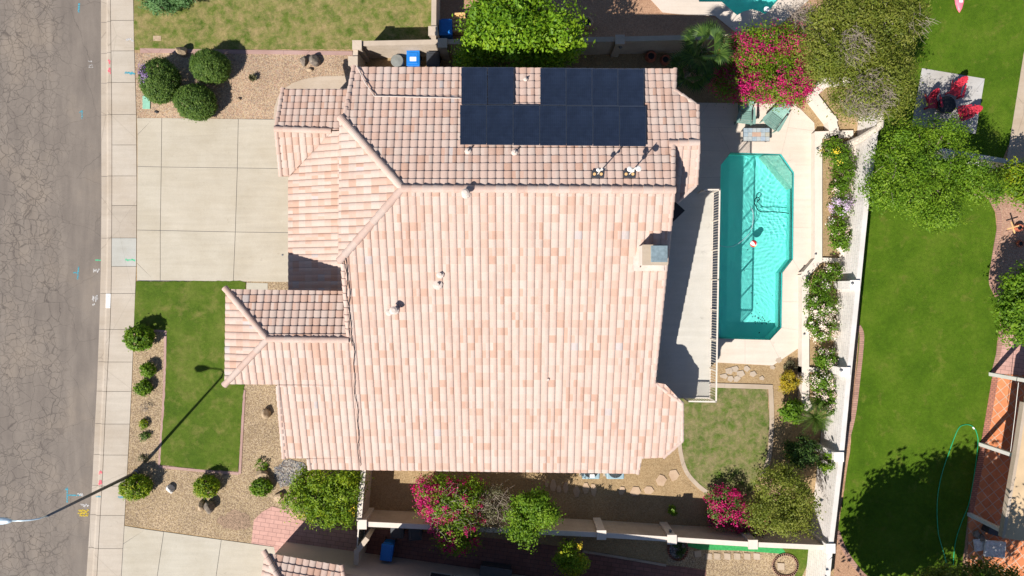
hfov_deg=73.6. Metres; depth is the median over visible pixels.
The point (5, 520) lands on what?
street lamp
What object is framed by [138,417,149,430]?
sprig
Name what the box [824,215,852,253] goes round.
rose bush
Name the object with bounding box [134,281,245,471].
lawn
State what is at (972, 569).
corner tree
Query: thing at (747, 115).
adirondack chair
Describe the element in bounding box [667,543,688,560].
brick ring
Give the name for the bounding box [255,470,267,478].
boulder
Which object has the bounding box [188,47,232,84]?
round shrub
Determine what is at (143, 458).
sprig
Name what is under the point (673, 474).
stepping stone
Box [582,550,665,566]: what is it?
edging
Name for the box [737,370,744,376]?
stepping stone
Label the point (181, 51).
boulder
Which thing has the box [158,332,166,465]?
edging
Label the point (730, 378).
stepping stone
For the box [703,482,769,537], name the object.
bougainvillea
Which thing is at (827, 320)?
rose bush
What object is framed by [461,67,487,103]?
solar panel
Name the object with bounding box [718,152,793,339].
swimming pool
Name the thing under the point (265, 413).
boulder
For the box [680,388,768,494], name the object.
lawn
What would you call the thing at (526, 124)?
solar panel
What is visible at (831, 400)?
rose bush
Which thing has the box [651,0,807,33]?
pool deck
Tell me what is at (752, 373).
stepping stone
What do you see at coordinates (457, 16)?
wooden pallet
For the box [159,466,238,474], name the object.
edging
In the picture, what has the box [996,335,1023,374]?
paver yard
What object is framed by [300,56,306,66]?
boulder
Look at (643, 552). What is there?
dirt
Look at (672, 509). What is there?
plant
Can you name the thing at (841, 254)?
planter wall
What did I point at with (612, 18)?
neighbour ground
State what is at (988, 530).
planter box
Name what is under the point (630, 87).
solar panel
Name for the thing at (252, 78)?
agave
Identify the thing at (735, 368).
stepping stone
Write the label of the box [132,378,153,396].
bush
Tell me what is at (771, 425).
edging
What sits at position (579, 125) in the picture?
solar panel
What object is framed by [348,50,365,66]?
block wall
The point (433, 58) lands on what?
wheelie bin
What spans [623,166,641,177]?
roof mast
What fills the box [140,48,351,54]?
edging
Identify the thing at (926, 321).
lawn
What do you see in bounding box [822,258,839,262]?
planter wall
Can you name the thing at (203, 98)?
round shrub
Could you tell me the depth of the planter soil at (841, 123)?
33.64 m
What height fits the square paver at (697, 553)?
0.080 m
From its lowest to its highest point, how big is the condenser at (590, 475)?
0.901 m
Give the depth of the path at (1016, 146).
33.96 m
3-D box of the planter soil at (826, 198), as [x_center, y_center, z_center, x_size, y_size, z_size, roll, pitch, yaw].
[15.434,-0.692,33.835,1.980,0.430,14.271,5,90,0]
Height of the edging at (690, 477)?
0.095 m
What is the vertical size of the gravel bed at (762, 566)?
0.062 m
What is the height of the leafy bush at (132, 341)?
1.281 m
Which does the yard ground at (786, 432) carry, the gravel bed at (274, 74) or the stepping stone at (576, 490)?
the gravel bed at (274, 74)
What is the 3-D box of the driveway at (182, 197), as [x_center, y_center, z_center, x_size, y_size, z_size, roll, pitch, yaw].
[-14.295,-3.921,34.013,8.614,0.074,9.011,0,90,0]
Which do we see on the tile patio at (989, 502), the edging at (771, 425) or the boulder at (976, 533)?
the boulder at (976, 533)
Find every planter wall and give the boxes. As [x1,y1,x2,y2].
[797,130,852,411]
[805,77,853,138]
[809,367,825,372]
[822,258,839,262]
[836,146,855,324]
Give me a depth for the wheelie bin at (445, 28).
32.98 m
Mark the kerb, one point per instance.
(106, 243)
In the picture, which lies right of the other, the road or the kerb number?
the kerb number
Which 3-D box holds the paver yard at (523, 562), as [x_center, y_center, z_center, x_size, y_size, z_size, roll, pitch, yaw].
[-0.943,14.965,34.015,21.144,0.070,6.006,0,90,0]
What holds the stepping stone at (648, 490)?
on the gravel bed at (391, 490)
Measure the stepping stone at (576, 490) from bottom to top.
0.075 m
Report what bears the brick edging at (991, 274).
on the neighbour ground at (843, 566)
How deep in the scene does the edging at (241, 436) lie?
33.96 m
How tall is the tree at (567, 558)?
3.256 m
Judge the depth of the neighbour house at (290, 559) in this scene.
32.56 m
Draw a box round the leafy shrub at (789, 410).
[776,396,807,426]
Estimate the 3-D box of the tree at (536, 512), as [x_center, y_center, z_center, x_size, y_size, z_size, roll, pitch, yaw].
[0.833,10.482,32.206,2.713,3.708,3.410,45,90,0]
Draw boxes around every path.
[251,506,357,552]
[273,76,349,119]
[1007,55,1023,160]
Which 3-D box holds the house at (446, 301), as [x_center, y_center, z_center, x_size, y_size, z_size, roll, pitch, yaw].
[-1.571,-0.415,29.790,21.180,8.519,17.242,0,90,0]
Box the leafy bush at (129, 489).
[118,473,153,502]
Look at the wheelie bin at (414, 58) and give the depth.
32.95 m
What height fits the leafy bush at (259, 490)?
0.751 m
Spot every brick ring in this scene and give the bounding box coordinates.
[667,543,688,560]
[772,553,798,575]
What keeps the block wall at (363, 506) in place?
on the yard ground at (786, 432)
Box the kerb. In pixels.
[86,0,112,575]
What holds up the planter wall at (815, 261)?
on the yard ground at (786, 432)
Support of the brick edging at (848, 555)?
on the neighbour ground at (843, 566)
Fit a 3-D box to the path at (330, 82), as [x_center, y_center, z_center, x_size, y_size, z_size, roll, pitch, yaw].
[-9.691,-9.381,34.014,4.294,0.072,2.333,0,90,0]
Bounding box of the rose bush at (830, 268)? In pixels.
[803,261,845,297]
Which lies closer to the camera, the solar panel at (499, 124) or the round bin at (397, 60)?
the solar panel at (499, 124)
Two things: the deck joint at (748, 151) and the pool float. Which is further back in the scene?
the deck joint at (748, 151)
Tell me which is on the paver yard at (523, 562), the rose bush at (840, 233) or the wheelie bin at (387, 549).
the wheelie bin at (387, 549)
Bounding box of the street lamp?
[0,469,138,524]
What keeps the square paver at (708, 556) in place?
on the gravel bed at (762, 566)
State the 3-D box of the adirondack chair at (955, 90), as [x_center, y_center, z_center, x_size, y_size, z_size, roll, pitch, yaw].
[21.885,-9.843,33.566,0.757,0.768,0.916,22,90,0]
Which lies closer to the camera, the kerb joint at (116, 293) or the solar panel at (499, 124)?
the solar panel at (499, 124)
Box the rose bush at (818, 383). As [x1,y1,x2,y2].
[805,367,838,395]
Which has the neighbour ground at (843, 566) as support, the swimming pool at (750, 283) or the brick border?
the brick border
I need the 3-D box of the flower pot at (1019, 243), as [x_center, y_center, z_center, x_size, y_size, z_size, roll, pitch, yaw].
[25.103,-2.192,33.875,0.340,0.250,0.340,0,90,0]
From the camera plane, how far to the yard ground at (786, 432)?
34.00 m
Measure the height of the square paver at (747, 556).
0.080 m
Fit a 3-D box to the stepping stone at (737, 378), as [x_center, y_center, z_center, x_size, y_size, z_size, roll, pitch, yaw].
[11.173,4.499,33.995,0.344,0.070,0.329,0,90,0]
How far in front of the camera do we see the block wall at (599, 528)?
32.58 m
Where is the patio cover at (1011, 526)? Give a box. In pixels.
[967,372,1023,540]
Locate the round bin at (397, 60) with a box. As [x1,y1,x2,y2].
[391,54,403,66]
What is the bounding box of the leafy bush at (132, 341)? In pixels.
[122,323,156,351]
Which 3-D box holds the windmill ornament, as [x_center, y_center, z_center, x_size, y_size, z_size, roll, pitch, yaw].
[24.471,-2.928,33.650,0.683,0.732,0.552,28,90,0]
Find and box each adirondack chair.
[734,99,755,125]
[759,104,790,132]
[924,88,942,109]
[945,76,967,99]
[955,104,982,121]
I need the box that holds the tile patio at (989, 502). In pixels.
[968,374,1023,575]
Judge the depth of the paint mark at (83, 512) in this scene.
34.12 m
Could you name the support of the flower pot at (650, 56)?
on the yard ground at (786, 432)
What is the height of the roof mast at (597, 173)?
1.205 m
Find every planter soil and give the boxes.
[809,131,856,417]
[818,86,858,131]
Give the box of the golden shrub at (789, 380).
[777,369,803,393]
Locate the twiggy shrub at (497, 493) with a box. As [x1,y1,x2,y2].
[470,479,513,538]
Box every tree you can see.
[448,0,596,67]
[495,482,565,554]
[544,536,591,575]
[784,0,940,149]
[845,104,1015,238]
[905,555,1023,575]
[984,156,1023,211]
[984,259,1023,349]
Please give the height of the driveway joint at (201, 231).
0.056 m
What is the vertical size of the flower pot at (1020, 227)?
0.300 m
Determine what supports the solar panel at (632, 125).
on the house at (446, 301)
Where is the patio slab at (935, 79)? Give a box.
[912,68,984,133]
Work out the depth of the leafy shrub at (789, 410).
33.03 m
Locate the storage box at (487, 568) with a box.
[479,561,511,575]
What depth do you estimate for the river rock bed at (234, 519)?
33.98 m
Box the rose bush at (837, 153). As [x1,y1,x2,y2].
[816,136,860,172]
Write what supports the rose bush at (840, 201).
on the planter soil at (826, 198)
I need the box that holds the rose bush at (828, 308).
[803,290,845,323]
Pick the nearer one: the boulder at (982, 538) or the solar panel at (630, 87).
the solar panel at (630, 87)
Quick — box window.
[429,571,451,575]
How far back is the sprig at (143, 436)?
33.83 m
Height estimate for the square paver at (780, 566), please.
0.090 m
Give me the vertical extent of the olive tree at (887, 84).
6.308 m
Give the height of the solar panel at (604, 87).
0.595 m
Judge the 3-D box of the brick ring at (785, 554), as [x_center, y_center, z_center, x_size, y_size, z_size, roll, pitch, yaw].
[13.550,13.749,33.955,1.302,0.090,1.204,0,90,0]
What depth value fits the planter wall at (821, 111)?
33.50 m
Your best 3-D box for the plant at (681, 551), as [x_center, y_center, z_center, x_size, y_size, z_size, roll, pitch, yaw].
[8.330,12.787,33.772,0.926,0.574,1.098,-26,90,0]
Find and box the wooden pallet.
[452,12,465,34]
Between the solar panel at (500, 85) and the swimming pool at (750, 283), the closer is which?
the solar panel at (500, 85)
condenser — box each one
[579,473,599,478]
[603,473,623,478]
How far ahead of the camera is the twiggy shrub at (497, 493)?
31.97 m
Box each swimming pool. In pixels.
[699,0,777,14]
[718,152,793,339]
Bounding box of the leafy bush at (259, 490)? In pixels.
[247,477,273,496]
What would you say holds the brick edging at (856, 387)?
on the neighbour ground at (843, 566)
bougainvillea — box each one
[410,471,491,558]
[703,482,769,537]
[706,17,821,111]
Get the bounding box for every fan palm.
[666,43,715,95]
[678,18,736,76]
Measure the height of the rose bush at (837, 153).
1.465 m
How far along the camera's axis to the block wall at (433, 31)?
32.20 m
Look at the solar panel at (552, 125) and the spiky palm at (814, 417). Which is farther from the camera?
the spiky palm at (814, 417)
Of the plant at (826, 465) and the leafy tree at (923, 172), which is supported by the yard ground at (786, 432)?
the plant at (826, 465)
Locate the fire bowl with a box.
[936,96,955,113]
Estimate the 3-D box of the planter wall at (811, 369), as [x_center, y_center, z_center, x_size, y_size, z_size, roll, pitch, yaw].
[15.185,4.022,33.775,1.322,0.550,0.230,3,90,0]
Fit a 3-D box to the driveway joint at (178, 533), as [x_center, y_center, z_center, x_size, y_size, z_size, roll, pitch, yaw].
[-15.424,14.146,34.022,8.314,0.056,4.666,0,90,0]
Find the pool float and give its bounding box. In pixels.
[955,0,963,12]
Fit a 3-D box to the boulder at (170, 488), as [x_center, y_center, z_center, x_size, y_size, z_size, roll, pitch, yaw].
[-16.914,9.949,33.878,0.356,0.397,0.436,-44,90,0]
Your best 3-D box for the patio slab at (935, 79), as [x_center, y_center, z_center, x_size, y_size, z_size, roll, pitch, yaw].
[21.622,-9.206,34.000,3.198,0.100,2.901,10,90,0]
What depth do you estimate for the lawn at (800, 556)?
33.97 m
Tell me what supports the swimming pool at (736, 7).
in the yard ground at (786, 432)
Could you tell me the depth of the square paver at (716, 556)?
33.95 m
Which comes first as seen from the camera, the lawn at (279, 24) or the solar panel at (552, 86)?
the solar panel at (552, 86)
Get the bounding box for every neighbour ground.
[440,0,865,38]
[834,1,1008,575]
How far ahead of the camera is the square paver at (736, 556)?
33.95 m
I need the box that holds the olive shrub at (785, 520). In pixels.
[740,456,825,542]
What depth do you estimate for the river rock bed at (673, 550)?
33.97 m
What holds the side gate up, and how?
attached to the block wall at (599, 528)
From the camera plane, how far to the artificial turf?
33.98 m
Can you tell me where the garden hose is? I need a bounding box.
[937,424,977,564]
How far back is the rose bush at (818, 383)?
32.80 m
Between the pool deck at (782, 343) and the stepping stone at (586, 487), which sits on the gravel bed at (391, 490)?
the stepping stone at (586, 487)
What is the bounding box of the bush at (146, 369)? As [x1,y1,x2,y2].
[140,361,156,378]
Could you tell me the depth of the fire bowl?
33.56 m
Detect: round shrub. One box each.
[136,56,181,105]
[171,82,218,122]
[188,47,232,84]
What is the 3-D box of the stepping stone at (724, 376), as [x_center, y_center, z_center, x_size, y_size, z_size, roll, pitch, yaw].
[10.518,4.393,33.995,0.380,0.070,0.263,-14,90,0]
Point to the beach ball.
(753, 243)
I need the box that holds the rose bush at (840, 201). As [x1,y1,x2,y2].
[826,194,856,218]
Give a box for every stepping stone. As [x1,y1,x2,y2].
[550,479,555,490]
[563,481,568,492]
[573,486,579,496]
[582,483,589,493]
[591,484,596,496]
[618,486,624,494]
[630,487,640,495]
[644,486,653,493]
[656,474,666,485]
[669,470,678,480]
[720,373,727,378]
[725,367,732,373]
[727,376,733,381]
[731,366,738,371]
[734,376,740,381]
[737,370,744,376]
[750,371,756,376]
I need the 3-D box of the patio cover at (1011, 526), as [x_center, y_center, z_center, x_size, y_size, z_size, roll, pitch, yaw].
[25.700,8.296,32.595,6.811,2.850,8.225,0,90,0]
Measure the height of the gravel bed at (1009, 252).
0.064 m
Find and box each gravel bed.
[125,281,360,543]
[135,52,352,118]
[369,465,809,542]
[668,549,805,575]
[986,170,1023,327]
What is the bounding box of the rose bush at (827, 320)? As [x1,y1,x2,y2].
[804,313,841,343]
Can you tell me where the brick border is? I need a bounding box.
[968,376,997,512]
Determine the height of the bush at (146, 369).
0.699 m
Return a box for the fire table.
[741,128,769,141]
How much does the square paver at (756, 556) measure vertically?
0.080 m
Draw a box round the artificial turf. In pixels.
[687,543,785,553]
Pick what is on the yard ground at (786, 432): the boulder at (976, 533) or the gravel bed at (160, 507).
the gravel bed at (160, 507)
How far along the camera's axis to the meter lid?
33.95 m
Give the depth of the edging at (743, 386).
33.95 m
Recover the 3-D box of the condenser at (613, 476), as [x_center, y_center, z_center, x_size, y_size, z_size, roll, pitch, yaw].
[5.009,8.832,33.555,1.000,0.889,1.000,0,90,0]
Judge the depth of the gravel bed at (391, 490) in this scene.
33.99 m
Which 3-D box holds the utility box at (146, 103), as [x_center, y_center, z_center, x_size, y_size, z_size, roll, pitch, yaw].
[-18.129,-9.207,33.995,0.372,0.109,0.645,0,90,0]
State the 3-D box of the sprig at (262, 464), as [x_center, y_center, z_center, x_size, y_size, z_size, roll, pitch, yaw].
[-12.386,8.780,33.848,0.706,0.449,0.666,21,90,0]
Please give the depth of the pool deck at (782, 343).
33.97 m
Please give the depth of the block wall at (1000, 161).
32.80 m
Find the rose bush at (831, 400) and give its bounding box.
[806,386,837,414]
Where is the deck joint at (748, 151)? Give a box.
[700,112,811,329]
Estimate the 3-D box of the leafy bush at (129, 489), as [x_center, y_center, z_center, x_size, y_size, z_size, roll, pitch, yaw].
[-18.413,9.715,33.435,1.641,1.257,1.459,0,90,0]
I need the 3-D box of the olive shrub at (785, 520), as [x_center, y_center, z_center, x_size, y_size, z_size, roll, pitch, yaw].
[12.423,9.734,32.202,3.944,3.727,4.017,0,90,0]
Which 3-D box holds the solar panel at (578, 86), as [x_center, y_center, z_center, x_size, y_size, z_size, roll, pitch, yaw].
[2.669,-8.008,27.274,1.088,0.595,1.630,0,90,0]
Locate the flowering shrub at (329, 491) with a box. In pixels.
[277,464,374,534]
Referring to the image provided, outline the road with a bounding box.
[0,0,102,575]
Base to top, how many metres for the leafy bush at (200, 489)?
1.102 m
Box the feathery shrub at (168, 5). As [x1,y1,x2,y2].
[136,0,197,16]
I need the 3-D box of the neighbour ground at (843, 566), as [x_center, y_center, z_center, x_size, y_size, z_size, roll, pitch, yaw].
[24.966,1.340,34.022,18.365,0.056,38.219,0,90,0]
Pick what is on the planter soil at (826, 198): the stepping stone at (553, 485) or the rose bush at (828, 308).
the rose bush at (828, 308)
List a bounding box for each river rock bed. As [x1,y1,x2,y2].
[217,509,251,529]
[274,459,306,487]
[669,543,685,558]
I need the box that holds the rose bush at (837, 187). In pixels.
[826,159,857,198]
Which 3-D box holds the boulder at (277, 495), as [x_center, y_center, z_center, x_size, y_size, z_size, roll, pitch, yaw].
[-11.533,10.331,33.888,0.504,0.392,0.359,-27,90,0]
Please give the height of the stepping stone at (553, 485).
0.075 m
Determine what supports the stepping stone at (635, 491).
on the gravel bed at (391, 490)
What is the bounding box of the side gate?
[356,529,364,546]
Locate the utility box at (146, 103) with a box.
[143,96,149,108]
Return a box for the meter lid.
[153,36,160,40]
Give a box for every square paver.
[694,550,701,556]
[705,553,711,559]
[714,553,720,559]
[724,553,730,559]
[734,553,740,559]
[744,553,750,559]
[753,553,759,559]
[777,563,783,569]
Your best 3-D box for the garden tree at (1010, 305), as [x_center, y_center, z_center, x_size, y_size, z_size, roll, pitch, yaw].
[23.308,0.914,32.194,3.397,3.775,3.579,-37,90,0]
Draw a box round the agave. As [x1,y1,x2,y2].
[248,73,256,82]
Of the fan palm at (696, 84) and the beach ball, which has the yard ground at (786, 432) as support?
the fan palm at (696, 84)
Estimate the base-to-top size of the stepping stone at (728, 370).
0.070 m
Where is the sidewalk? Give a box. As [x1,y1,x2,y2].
[97,0,136,575]
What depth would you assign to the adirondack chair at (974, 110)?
33.57 m
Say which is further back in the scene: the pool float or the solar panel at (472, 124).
the pool float
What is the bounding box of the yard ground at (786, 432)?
[124,40,861,575]
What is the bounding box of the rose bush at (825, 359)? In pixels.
[812,344,838,369]
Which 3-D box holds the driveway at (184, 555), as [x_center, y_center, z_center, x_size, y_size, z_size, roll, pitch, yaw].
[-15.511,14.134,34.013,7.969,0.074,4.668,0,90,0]
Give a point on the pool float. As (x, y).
(959, 4)
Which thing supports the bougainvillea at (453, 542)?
on the gravel bed at (391, 490)
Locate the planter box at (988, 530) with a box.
[981,524,998,536]
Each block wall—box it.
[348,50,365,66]
[352,33,820,61]
[353,527,375,564]
[357,470,371,519]
[357,508,823,549]
[428,0,439,39]
[806,75,877,575]
[932,147,1022,167]
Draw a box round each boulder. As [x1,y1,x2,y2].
[166,484,174,493]
[175,47,186,56]
[198,500,204,510]
[204,501,214,513]
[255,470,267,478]
[261,408,270,418]
[273,492,283,501]
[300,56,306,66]
[309,54,320,66]
[973,530,979,537]
[978,534,985,541]
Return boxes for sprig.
[137,455,148,462]
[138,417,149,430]
[138,431,151,441]
[255,459,268,470]
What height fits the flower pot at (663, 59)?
0.450 m
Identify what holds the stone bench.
on the tile patio at (989, 502)
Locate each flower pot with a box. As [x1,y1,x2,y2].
[645,51,656,62]
[660,55,670,65]
[1014,224,1023,231]
[1016,240,1023,246]
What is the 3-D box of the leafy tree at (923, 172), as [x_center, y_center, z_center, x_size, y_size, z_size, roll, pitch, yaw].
[18.619,-5.189,31.596,6.981,5.018,6.012,0,90,0]
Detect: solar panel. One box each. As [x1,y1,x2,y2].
[460,105,486,144]
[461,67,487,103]
[486,105,512,144]
[487,67,513,103]
[513,105,539,144]
[540,68,565,104]
[540,106,565,145]
[566,68,591,105]
[566,106,592,145]
[592,69,617,105]
[592,106,619,145]
[618,69,643,105]
[619,106,645,145]
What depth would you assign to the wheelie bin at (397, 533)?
33.05 m
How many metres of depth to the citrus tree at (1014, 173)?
31.62 m
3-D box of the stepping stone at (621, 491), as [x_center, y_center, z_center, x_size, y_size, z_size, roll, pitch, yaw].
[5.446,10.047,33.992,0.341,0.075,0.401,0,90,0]
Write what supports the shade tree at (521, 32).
on the yard ground at (786, 432)
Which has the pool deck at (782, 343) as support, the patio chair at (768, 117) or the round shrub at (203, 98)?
the patio chair at (768, 117)
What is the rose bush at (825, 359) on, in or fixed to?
on the planter soil at (826, 198)
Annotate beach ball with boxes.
[750,240,756,246]
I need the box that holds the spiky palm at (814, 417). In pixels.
[792,395,831,434]
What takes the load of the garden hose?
on the lawn at (926, 321)
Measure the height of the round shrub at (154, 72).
1.735 m
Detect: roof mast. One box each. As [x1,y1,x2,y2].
[592,168,603,177]
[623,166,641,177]
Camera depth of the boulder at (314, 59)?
33.62 m
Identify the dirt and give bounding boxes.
[367,528,664,563]
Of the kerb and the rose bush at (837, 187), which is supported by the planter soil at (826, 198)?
the rose bush at (837, 187)
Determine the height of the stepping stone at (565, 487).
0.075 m
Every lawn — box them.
[134,0,430,49]
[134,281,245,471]
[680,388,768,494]
[783,548,807,575]
[838,0,1023,575]
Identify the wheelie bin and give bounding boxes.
[380,537,396,561]
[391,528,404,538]
[407,50,421,66]
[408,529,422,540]
[427,51,440,66]
[439,19,452,38]
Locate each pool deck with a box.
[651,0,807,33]
[692,103,814,365]
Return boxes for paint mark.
[65,487,80,502]
[78,509,88,516]
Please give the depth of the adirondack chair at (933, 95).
33.61 m
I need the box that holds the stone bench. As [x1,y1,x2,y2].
[973,538,1005,557]
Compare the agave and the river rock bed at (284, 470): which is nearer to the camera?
the agave
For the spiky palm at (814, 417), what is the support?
on the yard ground at (786, 432)
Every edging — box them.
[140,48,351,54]
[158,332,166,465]
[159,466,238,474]
[238,390,245,473]
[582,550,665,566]
[678,444,707,492]
[711,383,772,388]
[762,389,773,477]
[835,531,866,575]
[845,325,863,446]
[985,195,1002,372]
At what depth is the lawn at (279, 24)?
33.97 m
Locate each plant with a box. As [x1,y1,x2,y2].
[667,504,677,515]
[672,542,685,559]
[783,360,797,370]
[816,452,835,474]
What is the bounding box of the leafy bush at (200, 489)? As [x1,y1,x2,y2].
[191,474,220,499]
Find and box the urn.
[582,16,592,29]
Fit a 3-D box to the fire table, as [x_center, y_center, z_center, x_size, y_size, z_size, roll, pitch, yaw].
[11.975,-7.518,33.767,1.300,0.485,0.660,0,90,0]
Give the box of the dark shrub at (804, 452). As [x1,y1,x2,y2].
[780,431,824,472]
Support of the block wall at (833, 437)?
on the yard ground at (786, 432)
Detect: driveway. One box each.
[122,526,274,575]
[137,118,288,289]
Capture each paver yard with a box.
[356,529,705,575]
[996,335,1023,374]
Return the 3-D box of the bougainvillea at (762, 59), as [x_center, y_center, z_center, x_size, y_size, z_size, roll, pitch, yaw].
[11.584,-10.336,32.400,5.882,3.346,4.552,0,90,0]
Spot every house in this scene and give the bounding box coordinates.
[221,65,720,474]
[261,542,522,575]
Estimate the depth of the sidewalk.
33.98 m
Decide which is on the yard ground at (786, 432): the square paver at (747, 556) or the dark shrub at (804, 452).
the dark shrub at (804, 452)
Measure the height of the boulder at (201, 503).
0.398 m
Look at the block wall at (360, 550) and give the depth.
32.10 m
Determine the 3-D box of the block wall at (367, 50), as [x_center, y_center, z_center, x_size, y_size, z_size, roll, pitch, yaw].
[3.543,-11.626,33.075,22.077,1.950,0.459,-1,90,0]
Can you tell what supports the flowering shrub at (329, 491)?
on the gravel bed at (160, 507)
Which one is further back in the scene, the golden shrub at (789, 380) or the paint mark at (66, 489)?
the paint mark at (66, 489)
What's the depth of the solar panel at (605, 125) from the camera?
26.68 m
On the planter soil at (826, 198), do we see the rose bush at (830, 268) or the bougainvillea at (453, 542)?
the rose bush at (830, 268)
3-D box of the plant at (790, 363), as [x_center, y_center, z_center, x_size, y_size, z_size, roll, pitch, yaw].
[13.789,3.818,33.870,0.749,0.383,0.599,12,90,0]
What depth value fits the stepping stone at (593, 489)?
33.95 m
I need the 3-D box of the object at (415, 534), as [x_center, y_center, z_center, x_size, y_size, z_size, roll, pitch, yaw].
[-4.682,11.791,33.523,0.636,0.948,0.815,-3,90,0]
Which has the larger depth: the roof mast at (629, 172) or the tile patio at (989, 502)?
the tile patio at (989, 502)
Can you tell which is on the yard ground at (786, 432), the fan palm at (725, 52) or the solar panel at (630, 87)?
the fan palm at (725, 52)
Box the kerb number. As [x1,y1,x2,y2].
[106,294,110,307]
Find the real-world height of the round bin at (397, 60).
0.780 m
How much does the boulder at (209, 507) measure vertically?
0.680 m
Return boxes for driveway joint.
[121,528,272,575]
[137,119,287,280]
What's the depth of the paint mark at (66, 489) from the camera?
34.12 m
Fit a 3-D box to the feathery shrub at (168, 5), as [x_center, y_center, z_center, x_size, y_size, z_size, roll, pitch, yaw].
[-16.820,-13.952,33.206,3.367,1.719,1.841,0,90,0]
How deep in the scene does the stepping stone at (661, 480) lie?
33.95 m
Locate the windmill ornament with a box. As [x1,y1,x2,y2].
[1007,221,1018,233]
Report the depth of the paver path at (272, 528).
33.97 m
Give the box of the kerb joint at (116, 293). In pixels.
[89,20,136,548]

